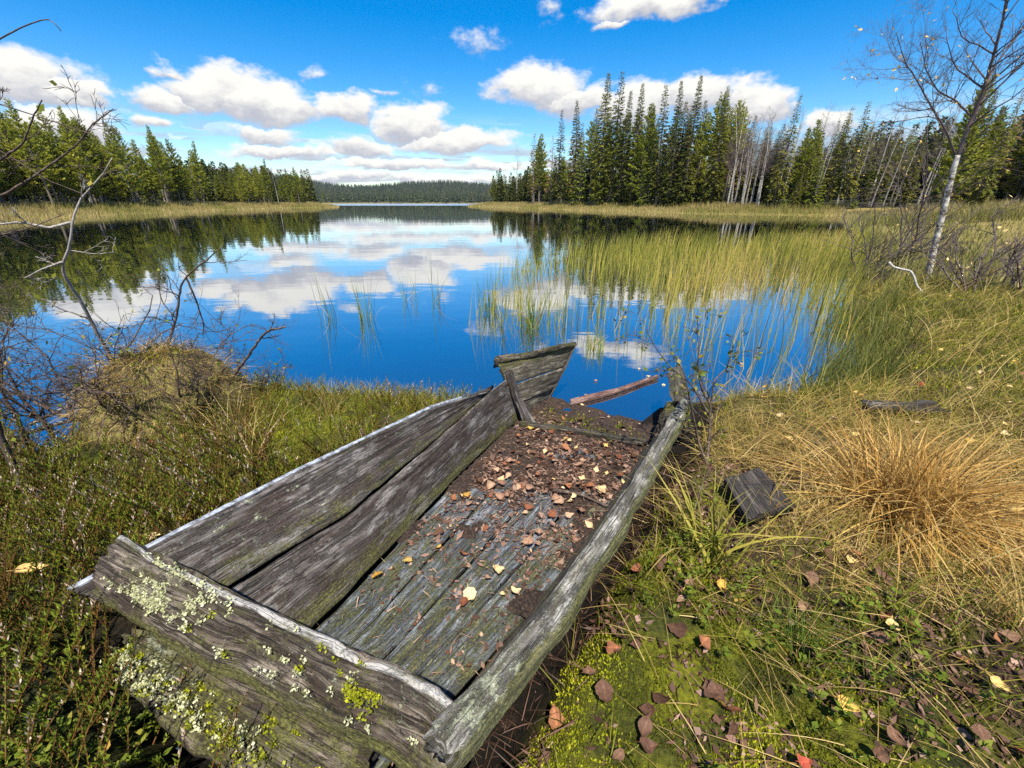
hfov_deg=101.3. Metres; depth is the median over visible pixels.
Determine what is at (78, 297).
crooked sapling
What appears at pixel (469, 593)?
fallen leaf
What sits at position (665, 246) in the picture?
reeds
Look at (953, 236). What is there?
bank bush
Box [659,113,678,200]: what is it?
pine tree
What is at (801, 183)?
spruce tree
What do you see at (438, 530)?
fallen leaf
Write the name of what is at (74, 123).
pine tree
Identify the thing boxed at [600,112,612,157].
tall pine
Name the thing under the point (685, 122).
rusty conifer
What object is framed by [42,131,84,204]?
pine tree
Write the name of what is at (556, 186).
spruce tree
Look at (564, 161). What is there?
tall pine
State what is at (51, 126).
pine tree
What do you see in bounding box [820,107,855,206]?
spruce tree
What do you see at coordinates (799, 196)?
young conifer
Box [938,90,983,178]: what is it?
pine tree
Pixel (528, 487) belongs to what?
fallen leaf
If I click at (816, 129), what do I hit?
tall pine
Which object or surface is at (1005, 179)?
spruce tree
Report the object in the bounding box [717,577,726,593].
fallen leaf
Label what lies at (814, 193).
spruce tree
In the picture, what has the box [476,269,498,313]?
rush tuft
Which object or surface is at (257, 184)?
pine tree
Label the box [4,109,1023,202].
deep forest
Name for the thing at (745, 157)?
bare birch
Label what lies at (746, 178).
bare birch
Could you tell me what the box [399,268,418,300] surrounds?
rush tuft
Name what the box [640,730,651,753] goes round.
fallen leaf
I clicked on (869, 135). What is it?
tall pine
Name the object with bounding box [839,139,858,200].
bare birch
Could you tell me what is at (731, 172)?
rusty conifer
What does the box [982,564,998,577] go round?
fallen leaf
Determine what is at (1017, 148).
tall pine
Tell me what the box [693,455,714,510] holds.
slim shrub
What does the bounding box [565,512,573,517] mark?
fallen leaf
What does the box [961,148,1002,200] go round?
young conifer
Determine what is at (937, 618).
fallen leaf
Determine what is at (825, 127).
bare birch
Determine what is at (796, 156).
pine tree
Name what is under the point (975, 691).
fallen leaf
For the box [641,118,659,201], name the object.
spruce tree
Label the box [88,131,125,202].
pine tree
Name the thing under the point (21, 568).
fallen leaf
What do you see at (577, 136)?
spruce tree
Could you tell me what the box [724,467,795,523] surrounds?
loose plank
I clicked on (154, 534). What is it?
fallen leaf
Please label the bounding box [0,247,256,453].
bare shrub
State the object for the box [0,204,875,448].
lake water
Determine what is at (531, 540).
fallen leaf
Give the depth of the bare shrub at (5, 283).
2.36 m
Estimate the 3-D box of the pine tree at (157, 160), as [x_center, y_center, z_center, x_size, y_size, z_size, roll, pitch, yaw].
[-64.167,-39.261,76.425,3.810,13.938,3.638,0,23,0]
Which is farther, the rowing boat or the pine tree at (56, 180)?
the pine tree at (56, 180)
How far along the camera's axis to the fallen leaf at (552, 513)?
1.97 m
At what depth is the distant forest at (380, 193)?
591.51 m
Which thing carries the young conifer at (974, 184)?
on the ground at (660, 755)
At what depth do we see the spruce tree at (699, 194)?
76.16 m
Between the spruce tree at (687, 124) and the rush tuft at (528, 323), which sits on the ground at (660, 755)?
the spruce tree at (687, 124)
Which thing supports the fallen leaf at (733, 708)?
on the ground at (660, 755)
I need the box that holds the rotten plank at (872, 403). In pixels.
[859,400,949,412]
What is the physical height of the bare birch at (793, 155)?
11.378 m
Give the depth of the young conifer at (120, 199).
68.00 m
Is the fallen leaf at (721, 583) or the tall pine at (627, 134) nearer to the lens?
the fallen leaf at (721, 583)
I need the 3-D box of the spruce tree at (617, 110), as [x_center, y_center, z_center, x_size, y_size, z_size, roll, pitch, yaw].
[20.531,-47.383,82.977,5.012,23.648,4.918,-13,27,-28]
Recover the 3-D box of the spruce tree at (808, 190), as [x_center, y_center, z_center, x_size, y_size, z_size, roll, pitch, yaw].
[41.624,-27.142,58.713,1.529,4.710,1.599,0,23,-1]
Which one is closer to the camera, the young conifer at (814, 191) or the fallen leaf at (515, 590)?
the fallen leaf at (515, 590)
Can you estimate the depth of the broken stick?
2.10 m
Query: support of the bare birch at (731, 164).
on the ground at (660, 755)
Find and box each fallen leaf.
[11,562,47,572]
[144,532,160,539]
[371,571,382,577]
[403,556,411,562]
[432,527,442,535]
[459,597,467,606]
[463,583,476,600]
[487,480,495,489]
[493,564,503,573]
[495,492,503,498]
[497,479,505,484]
[511,586,520,594]
[521,535,533,543]
[524,504,534,509]
[526,484,533,489]
[535,528,543,533]
[548,509,556,516]
[548,703,564,729]
[551,493,559,499]
[554,496,563,503]
[562,443,569,449]
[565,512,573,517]
[570,535,578,541]
[575,460,585,465]
[581,665,597,674]
[585,521,593,528]
[595,677,612,703]
[597,485,605,493]
[604,450,611,455]
[604,640,621,653]
[612,748,626,760]
[621,586,636,591]
[630,563,641,571]
[630,639,641,648]
[637,737,658,753]
[638,703,655,715]
[638,713,652,736]
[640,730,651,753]
[649,690,672,703]
[655,557,663,571]
[659,554,666,563]
[666,623,688,637]
[677,595,686,601]
[684,575,693,584]
[699,634,710,649]
[703,680,719,698]
[707,677,725,701]
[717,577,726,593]
[718,701,746,711]
[727,722,738,734]
[797,753,813,767]
[798,600,812,611]
[805,568,818,586]
[805,642,821,651]
[824,548,832,559]
[832,694,860,711]
[847,555,858,562]
[852,549,861,559]
[866,631,890,643]
[873,741,883,763]
[874,750,889,763]
[875,566,889,577]
[879,609,894,621]
[886,616,899,631]
[887,722,907,747]
[894,545,908,558]
[930,614,949,627]
[948,673,977,688]
[957,655,974,666]
[963,687,982,698]
[970,720,991,741]
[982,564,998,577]
[987,673,1013,692]
[994,632,1005,645]
[998,629,1022,641]
[1014,669,1023,681]
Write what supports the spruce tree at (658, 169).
on the ground at (660, 755)
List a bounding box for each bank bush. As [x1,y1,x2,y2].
[812,173,980,279]
[857,77,1022,266]
[891,199,1019,258]
[899,194,1023,293]
[988,223,1023,289]
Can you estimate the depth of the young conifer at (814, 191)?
55.12 m
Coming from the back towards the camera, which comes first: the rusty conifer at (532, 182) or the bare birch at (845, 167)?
the rusty conifer at (532, 182)
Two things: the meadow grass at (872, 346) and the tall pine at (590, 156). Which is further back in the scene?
the tall pine at (590, 156)
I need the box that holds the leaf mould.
[397,397,654,618]
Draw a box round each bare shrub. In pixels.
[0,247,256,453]
[0,269,187,478]
[0,276,94,457]
[2,320,107,423]
[88,281,294,412]
[198,343,293,396]
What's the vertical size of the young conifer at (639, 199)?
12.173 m
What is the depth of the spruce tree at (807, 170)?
56.94 m
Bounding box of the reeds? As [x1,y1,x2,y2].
[469,222,888,389]
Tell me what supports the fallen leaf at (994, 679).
on the ground at (660, 755)
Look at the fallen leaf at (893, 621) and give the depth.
1.27 m
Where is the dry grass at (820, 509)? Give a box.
[556,263,1023,767]
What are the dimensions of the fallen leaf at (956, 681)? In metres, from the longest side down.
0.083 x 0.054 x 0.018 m
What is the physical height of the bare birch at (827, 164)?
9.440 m
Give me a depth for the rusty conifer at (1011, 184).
35.55 m
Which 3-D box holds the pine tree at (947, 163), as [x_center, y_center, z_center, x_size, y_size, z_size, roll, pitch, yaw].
[38.843,-20.108,36.054,3.739,10.821,3.530,-6,24,-15]
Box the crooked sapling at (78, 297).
[0,158,142,362]
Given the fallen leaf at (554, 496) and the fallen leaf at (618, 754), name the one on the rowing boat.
the fallen leaf at (554, 496)
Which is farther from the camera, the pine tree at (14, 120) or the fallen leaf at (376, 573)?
the pine tree at (14, 120)
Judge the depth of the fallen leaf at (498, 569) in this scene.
1.65 m
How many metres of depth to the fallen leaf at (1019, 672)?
1.17 m
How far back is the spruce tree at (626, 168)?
83.94 m
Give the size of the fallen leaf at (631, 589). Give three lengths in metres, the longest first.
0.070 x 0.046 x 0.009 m
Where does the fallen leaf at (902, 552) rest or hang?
on the grass tussock
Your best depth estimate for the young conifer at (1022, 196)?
35.92 m
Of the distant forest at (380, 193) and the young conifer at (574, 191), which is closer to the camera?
the young conifer at (574, 191)
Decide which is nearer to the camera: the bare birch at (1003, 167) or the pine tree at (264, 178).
the bare birch at (1003, 167)
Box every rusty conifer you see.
[526,158,537,201]
[544,138,557,202]
[566,140,578,201]
[670,105,691,205]
[723,120,739,193]
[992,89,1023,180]
[998,138,1023,202]
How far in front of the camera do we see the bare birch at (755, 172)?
59.88 m
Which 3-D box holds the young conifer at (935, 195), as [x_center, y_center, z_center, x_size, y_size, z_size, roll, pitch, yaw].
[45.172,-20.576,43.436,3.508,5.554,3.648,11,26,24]
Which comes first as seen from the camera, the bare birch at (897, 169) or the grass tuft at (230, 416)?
the grass tuft at (230, 416)
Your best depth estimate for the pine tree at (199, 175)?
88.58 m
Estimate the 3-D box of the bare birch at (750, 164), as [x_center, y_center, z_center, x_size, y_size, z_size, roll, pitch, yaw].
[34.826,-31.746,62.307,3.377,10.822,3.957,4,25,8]
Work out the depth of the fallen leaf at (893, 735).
1.04 m
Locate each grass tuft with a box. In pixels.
[81,398,167,459]
[149,374,310,470]
[164,378,272,450]
[308,378,354,420]
[646,451,833,596]
[736,573,900,695]
[773,350,851,405]
[928,501,1023,648]
[946,288,993,321]
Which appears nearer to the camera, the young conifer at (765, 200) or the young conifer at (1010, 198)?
the young conifer at (1010, 198)
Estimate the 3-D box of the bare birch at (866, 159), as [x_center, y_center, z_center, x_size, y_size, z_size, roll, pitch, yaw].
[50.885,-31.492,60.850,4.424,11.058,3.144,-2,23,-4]
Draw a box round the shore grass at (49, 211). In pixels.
[0,197,1023,227]
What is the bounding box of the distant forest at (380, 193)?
[142,172,564,202]
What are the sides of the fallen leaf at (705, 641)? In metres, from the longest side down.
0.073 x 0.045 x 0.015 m
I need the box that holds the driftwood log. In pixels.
[570,374,658,404]
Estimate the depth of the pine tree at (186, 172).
93.99 m
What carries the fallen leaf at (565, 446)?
on the needle litter at (567, 478)
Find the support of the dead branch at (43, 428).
on the shore hummock
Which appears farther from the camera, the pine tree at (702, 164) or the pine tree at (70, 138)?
the pine tree at (702, 164)
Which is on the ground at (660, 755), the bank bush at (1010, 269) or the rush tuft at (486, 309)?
the bank bush at (1010, 269)
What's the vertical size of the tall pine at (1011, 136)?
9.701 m
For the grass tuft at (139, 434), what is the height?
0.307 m
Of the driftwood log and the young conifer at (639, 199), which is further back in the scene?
the young conifer at (639, 199)
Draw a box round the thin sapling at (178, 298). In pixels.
[139,246,256,353]
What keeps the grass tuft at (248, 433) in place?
on the ground at (660, 755)
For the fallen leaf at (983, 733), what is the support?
on the ground at (660, 755)
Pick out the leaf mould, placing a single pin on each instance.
(527, 600)
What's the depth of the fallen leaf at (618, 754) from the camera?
0.99 m
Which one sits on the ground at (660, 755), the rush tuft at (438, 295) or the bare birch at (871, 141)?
the bare birch at (871, 141)
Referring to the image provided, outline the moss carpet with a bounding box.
[30,283,1023,767]
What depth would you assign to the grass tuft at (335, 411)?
2.61 m
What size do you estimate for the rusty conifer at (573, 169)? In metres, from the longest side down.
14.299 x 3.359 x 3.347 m
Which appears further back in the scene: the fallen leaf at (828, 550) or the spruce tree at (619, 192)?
the spruce tree at (619, 192)
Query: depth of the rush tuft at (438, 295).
6.69 m
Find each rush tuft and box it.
[309,274,337,319]
[347,268,386,319]
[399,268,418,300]
[429,254,448,303]
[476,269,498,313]
[513,283,552,329]
[581,324,612,352]
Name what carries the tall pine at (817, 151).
on the ground at (660, 755)
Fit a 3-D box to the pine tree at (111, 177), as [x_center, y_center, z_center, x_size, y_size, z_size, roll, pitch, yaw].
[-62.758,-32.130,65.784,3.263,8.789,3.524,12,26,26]
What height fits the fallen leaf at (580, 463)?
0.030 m
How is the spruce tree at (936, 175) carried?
on the ground at (660, 755)
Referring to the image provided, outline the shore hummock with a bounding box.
[36,326,269,458]
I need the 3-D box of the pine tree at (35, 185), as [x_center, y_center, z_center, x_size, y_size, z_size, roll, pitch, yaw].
[-60.783,-27.617,53.244,3.901,10.370,4.058,-16,27,-31]
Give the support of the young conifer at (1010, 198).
on the ground at (660, 755)
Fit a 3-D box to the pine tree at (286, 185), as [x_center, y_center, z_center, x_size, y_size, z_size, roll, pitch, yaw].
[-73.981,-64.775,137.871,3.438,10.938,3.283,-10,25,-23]
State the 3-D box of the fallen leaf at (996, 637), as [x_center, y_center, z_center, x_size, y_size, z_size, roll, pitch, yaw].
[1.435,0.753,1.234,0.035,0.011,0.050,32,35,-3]
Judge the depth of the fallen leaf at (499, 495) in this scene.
2.09 m
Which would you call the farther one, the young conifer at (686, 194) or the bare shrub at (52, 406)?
the young conifer at (686, 194)
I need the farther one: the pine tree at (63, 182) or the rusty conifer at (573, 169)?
the rusty conifer at (573, 169)
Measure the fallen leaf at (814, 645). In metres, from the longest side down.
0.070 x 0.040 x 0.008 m
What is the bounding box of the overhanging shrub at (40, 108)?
[0,19,130,498]
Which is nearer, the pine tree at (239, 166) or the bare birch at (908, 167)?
the bare birch at (908, 167)
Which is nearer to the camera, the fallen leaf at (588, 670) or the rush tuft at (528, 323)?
the fallen leaf at (588, 670)
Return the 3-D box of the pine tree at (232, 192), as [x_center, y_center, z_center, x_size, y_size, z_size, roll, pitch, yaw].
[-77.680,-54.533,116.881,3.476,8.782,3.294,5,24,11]
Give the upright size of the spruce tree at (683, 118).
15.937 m
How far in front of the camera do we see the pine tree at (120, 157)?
66.10 m
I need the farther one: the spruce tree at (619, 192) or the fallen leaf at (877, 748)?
the spruce tree at (619, 192)
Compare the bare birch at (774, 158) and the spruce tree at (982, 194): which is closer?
the spruce tree at (982, 194)
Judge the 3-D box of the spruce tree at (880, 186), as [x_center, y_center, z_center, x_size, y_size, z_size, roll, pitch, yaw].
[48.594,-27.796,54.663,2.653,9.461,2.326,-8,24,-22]
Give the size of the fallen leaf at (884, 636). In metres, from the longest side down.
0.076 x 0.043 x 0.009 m
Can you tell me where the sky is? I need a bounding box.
[0,0,1023,186]
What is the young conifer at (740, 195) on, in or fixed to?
on the ground at (660, 755)
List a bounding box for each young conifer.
[36,190,61,204]
[110,182,128,203]
[157,169,180,203]
[569,138,589,204]
[591,128,617,205]
[634,136,661,206]
[679,176,691,205]
[721,176,733,203]
[733,181,745,202]
[760,186,772,206]
[767,177,789,207]
[787,181,804,207]
[803,160,825,208]
[845,184,857,208]
[922,173,949,205]
[957,157,989,204]
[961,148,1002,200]
[1004,180,1023,202]
[1005,180,1023,204]
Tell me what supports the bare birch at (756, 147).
on the ground at (660, 755)
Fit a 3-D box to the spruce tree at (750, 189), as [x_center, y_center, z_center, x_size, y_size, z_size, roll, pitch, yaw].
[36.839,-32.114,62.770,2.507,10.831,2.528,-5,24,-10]
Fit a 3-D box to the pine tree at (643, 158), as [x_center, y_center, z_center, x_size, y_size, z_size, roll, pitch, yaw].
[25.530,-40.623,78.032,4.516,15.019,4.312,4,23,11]
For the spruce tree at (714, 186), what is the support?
on the ground at (660, 755)
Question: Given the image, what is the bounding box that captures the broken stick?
[553,488,606,506]
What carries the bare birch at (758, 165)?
on the ground at (660, 755)
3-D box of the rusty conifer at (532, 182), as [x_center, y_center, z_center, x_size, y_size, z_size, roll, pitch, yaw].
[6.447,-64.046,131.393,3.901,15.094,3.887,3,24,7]
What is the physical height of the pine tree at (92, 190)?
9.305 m
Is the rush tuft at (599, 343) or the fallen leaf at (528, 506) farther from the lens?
the rush tuft at (599, 343)
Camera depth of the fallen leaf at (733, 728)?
1.05 m
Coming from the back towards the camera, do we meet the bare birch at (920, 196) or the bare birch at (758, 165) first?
the bare birch at (758, 165)
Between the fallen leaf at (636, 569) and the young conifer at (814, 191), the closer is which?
the fallen leaf at (636, 569)
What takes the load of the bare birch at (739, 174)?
on the ground at (660, 755)
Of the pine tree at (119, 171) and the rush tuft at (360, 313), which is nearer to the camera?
the rush tuft at (360, 313)
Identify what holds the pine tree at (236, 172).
on the ground at (660, 755)
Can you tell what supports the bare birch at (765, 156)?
on the ground at (660, 755)
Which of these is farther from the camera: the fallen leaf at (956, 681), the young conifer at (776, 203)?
the young conifer at (776, 203)
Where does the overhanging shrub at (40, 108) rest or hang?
on the ground at (660, 755)
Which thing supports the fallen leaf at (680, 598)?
on the ground at (660, 755)
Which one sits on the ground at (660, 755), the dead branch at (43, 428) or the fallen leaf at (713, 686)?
the fallen leaf at (713, 686)
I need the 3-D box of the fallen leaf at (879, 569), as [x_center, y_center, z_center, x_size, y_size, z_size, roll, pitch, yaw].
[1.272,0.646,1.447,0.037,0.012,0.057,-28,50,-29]
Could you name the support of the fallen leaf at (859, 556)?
on the ground at (660, 755)
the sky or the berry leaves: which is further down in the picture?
the berry leaves
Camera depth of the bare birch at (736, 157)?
59.15 m
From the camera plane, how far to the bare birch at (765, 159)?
57.21 m
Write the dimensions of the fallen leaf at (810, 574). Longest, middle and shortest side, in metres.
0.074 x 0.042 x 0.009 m
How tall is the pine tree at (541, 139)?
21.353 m
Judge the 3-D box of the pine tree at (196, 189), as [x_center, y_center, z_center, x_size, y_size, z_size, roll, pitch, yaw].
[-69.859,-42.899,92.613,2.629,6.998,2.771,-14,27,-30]
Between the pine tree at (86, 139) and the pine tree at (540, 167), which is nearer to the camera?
the pine tree at (86, 139)
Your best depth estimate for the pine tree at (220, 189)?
113.64 m
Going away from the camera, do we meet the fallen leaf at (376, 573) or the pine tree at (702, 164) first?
the fallen leaf at (376, 573)
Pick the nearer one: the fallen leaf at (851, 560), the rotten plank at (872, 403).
the fallen leaf at (851, 560)
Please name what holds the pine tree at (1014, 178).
on the ground at (660, 755)
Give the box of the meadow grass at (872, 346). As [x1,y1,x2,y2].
[796,212,1023,392]
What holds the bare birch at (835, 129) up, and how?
on the ground at (660, 755)
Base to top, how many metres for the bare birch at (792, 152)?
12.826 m
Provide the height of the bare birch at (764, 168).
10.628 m
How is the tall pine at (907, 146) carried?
on the ground at (660, 755)
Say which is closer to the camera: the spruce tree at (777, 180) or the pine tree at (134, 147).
the spruce tree at (777, 180)
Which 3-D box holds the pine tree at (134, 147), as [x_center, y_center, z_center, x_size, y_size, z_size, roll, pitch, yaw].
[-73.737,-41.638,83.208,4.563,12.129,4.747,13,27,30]
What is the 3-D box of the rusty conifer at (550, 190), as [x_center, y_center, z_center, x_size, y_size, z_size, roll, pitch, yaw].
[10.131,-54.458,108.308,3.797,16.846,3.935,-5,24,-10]
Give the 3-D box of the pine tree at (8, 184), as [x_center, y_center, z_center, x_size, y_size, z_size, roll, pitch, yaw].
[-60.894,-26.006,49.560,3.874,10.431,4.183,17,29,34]
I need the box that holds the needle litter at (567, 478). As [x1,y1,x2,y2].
[317,401,647,765]
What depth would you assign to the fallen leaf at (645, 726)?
1.04 m
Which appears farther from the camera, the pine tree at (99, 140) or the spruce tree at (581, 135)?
the spruce tree at (581, 135)
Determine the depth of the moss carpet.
1.20 m
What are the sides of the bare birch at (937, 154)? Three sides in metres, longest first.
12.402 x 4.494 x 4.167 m
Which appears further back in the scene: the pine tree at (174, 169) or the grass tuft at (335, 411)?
the pine tree at (174, 169)
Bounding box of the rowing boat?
[67,342,692,767]
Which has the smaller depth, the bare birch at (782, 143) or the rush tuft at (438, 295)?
the rush tuft at (438, 295)
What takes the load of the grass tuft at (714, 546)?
on the ground at (660, 755)
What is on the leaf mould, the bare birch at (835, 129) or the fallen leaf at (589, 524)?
the fallen leaf at (589, 524)
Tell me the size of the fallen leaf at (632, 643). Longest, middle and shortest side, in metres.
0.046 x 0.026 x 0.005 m
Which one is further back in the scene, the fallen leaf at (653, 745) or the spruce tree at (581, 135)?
the spruce tree at (581, 135)
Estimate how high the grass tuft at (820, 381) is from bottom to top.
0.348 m
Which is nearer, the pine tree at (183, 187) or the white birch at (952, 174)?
the white birch at (952, 174)
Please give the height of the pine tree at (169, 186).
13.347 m
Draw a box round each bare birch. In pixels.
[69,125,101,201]
[187,164,197,201]
[268,165,278,201]
[512,155,525,201]
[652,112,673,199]
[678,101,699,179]
[720,112,753,198]
[722,100,747,202]
[723,107,750,203]
[725,108,754,204]
[725,122,756,203]
[733,116,758,174]
[734,108,769,199]
[734,112,762,199]
[740,117,762,204]
[740,127,763,202]
[740,129,760,196]
[744,133,767,202]
[745,126,766,203]
[748,124,768,205]
[750,112,778,203]
[753,124,774,207]
[754,107,777,156]
[754,118,777,204]
[764,108,796,202]
[767,136,785,203]
[768,124,787,181]
[777,107,809,203]
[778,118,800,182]
[781,121,809,200]
[799,101,835,182]
[815,133,841,195]
[816,109,846,192]
[836,138,853,203]
[836,144,856,202]
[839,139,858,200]
[841,129,871,203]
[847,108,884,201]
[850,130,879,199]
[867,102,901,205]
[869,118,908,207]
[872,106,910,205]
[882,135,916,206]
[891,127,926,207]
[916,95,968,204]
[917,106,965,199]
[924,102,962,204]
[991,123,1023,190]
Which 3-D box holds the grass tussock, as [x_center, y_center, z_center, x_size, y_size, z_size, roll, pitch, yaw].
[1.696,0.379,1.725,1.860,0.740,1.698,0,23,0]
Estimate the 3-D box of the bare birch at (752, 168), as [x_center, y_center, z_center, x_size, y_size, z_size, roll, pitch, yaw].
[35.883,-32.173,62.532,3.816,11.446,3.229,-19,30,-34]
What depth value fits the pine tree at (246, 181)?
107.90 m
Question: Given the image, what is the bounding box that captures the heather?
[0,359,493,767]
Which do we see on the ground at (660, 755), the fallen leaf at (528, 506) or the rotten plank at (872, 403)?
the rotten plank at (872, 403)
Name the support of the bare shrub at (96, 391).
on the ground at (660, 755)
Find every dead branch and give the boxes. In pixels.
[0,422,35,490]
[22,386,79,444]
[231,313,285,379]
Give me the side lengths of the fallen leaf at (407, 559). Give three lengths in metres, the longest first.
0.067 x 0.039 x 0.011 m
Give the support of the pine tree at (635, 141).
on the ground at (660, 755)
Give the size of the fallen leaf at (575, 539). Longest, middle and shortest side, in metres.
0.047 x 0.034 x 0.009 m
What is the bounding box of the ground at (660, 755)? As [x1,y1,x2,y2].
[0,177,1023,767]
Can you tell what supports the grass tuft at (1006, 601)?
on the ground at (660, 755)
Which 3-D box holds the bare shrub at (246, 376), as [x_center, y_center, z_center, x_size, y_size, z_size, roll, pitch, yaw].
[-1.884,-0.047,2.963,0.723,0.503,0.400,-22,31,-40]
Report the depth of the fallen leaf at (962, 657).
1.19 m
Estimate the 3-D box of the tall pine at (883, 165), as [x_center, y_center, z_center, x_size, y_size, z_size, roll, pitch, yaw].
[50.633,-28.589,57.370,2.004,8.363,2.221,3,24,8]
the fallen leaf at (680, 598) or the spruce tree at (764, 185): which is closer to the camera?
the fallen leaf at (680, 598)
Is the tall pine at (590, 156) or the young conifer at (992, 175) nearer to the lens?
the young conifer at (992, 175)
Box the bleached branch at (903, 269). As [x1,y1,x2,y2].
[888,262,922,292]
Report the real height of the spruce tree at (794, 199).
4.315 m
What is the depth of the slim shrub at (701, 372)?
2.14 m
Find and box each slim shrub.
[613,304,771,463]
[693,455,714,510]
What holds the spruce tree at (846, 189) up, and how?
on the ground at (660, 755)
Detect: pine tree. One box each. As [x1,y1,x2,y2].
[0,112,46,203]
[0,119,47,202]
[0,142,27,205]
[0,147,26,204]
[0,161,6,204]
[0,171,7,183]
[3,97,55,204]
[5,118,55,202]
[23,120,64,202]
[28,116,65,203]
[29,121,72,202]
[36,111,78,203]
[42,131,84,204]
[46,124,79,200]
[56,105,95,206]
[64,140,102,202]
[67,116,114,201]
[70,120,114,200]
[80,124,115,201]
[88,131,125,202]
[94,137,122,182]
[97,147,126,201]
[100,145,126,193]
[102,122,141,202]
[104,140,135,202]
[112,128,150,201]
[129,139,156,200]
[136,151,157,201]
[144,131,177,203]
[145,124,172,204]
[159,142,183,201]
[165,139,194,202]
[179,159,193,202]
[187,150,209,202]
[189,140,208,204]
[189,172,202,201]
[215,175,227,202]
[226,170,237,200]
[232,165,243,201]
[235,163,247,202]
[236,174,247,201]
[240,164,257,201]
[250,168,264,202]
[254,165,264,201]
[260,159,272,202]
[277,178,287,202]
[281,168,292,193]
[291,166,302,201]
[529,134,550,201]
[531,140,548,202]
[623,117,642,197]
[624,103,660,206]
[637,123,654,194]
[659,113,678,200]
[688,111,712,201]
[713,120,737,196]
[737,106,754,168]
[790,128,810,191]
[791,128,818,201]
[927,75,998,200]
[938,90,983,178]
[976,114,1005,187]
[1000,146,1023,199]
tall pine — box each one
[560,156,566,202]
[580,120,600,203]
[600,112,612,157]
[605,121,624,203]
[617,112,632,200]
[696,92,730,200]
[714,107,733,159]
[721,99,750,202]
[800,119,824,192]
[802,131,825,195]
[851,125,876,196]
[869,140,896,205]
[888,133,916,205]
[979,105,1011,167]
[999,119,1022,166]
[1004,133,1023,167]
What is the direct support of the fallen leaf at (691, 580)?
on the ground at (660, 755)
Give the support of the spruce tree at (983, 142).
on the ground at (660, 755)
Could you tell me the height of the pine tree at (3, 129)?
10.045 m
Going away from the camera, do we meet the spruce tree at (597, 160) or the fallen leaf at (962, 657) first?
the fallen leaf at (962, 657)
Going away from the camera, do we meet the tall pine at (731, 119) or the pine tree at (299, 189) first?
the tall pine at (731, 119)
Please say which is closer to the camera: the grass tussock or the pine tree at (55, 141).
the grass tussock
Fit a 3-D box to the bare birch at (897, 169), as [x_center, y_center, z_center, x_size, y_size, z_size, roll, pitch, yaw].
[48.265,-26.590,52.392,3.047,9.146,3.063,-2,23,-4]
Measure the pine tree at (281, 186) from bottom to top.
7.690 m
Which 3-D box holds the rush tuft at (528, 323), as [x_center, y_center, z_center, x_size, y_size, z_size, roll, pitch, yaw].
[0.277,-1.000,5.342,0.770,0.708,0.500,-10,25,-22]
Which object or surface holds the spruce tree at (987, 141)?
on the ground at (660, 755)
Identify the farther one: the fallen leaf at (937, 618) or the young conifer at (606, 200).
the young conifer at (606, 200)
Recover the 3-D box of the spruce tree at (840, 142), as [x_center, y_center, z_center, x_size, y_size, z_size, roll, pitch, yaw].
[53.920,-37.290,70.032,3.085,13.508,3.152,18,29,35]
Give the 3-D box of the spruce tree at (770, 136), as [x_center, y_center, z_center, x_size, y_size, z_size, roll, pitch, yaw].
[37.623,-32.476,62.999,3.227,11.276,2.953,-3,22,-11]
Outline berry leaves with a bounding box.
[0,497,1009,767]
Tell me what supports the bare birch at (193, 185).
on the ground at (660, 755)
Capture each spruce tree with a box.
[528,134,539,203]
[547,111,566,203]
[564,100,584,200]
[571,122,586,200]
[581,108,600,203]
[581,132,592,197]
[586,71,612,203]
[600,71,625,202]
[609,90,632,204]
[617,140,630,196]
[621,83,644,204]
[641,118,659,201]
[647,85,670,207]
[657,80,684,206]
[666,101,690,200]
[670,74,702,207]
[689,101,707,202]
[698,85,729,205]
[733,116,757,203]
[747,125,773,203]
[747,127,767,204]
[755,131,780,203]
[761,123,785,193]
[765,94,802,204]
[790,175,802,206]
[793,169,805,200]
[798,146,815,205]
[802,174,813,203]
[804,172,820,204]
[817,121,840,189]
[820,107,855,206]
[820,133,843,201]
[823,113,850,198]
[835,101,871,208]
[867,129,898,207]
[891,135,927,206]
[925,134,953,197]
[942,90,998,204]
[962,110,997,181]
[963,100,1021,210]
[991,161,1013,202]
[992,150,1022,205]
[993,135,1022,192]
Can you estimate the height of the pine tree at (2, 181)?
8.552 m
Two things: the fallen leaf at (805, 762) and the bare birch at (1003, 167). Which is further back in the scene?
the bare birch at (1003, 167)
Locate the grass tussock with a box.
[721,372,1023,624]
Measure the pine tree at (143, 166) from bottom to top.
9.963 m
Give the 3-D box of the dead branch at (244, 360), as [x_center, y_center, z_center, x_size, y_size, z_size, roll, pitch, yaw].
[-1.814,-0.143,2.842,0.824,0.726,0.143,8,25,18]
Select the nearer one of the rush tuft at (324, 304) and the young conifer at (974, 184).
the rush tuft at (324, 304)
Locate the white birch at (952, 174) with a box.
[835,0,1023,279]
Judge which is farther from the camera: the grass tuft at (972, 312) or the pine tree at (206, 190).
the pine tree at (206, 190)
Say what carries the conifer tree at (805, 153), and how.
on the ground at (660, 755)
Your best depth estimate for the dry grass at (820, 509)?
1.98 m
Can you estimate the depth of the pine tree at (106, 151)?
69.73 m

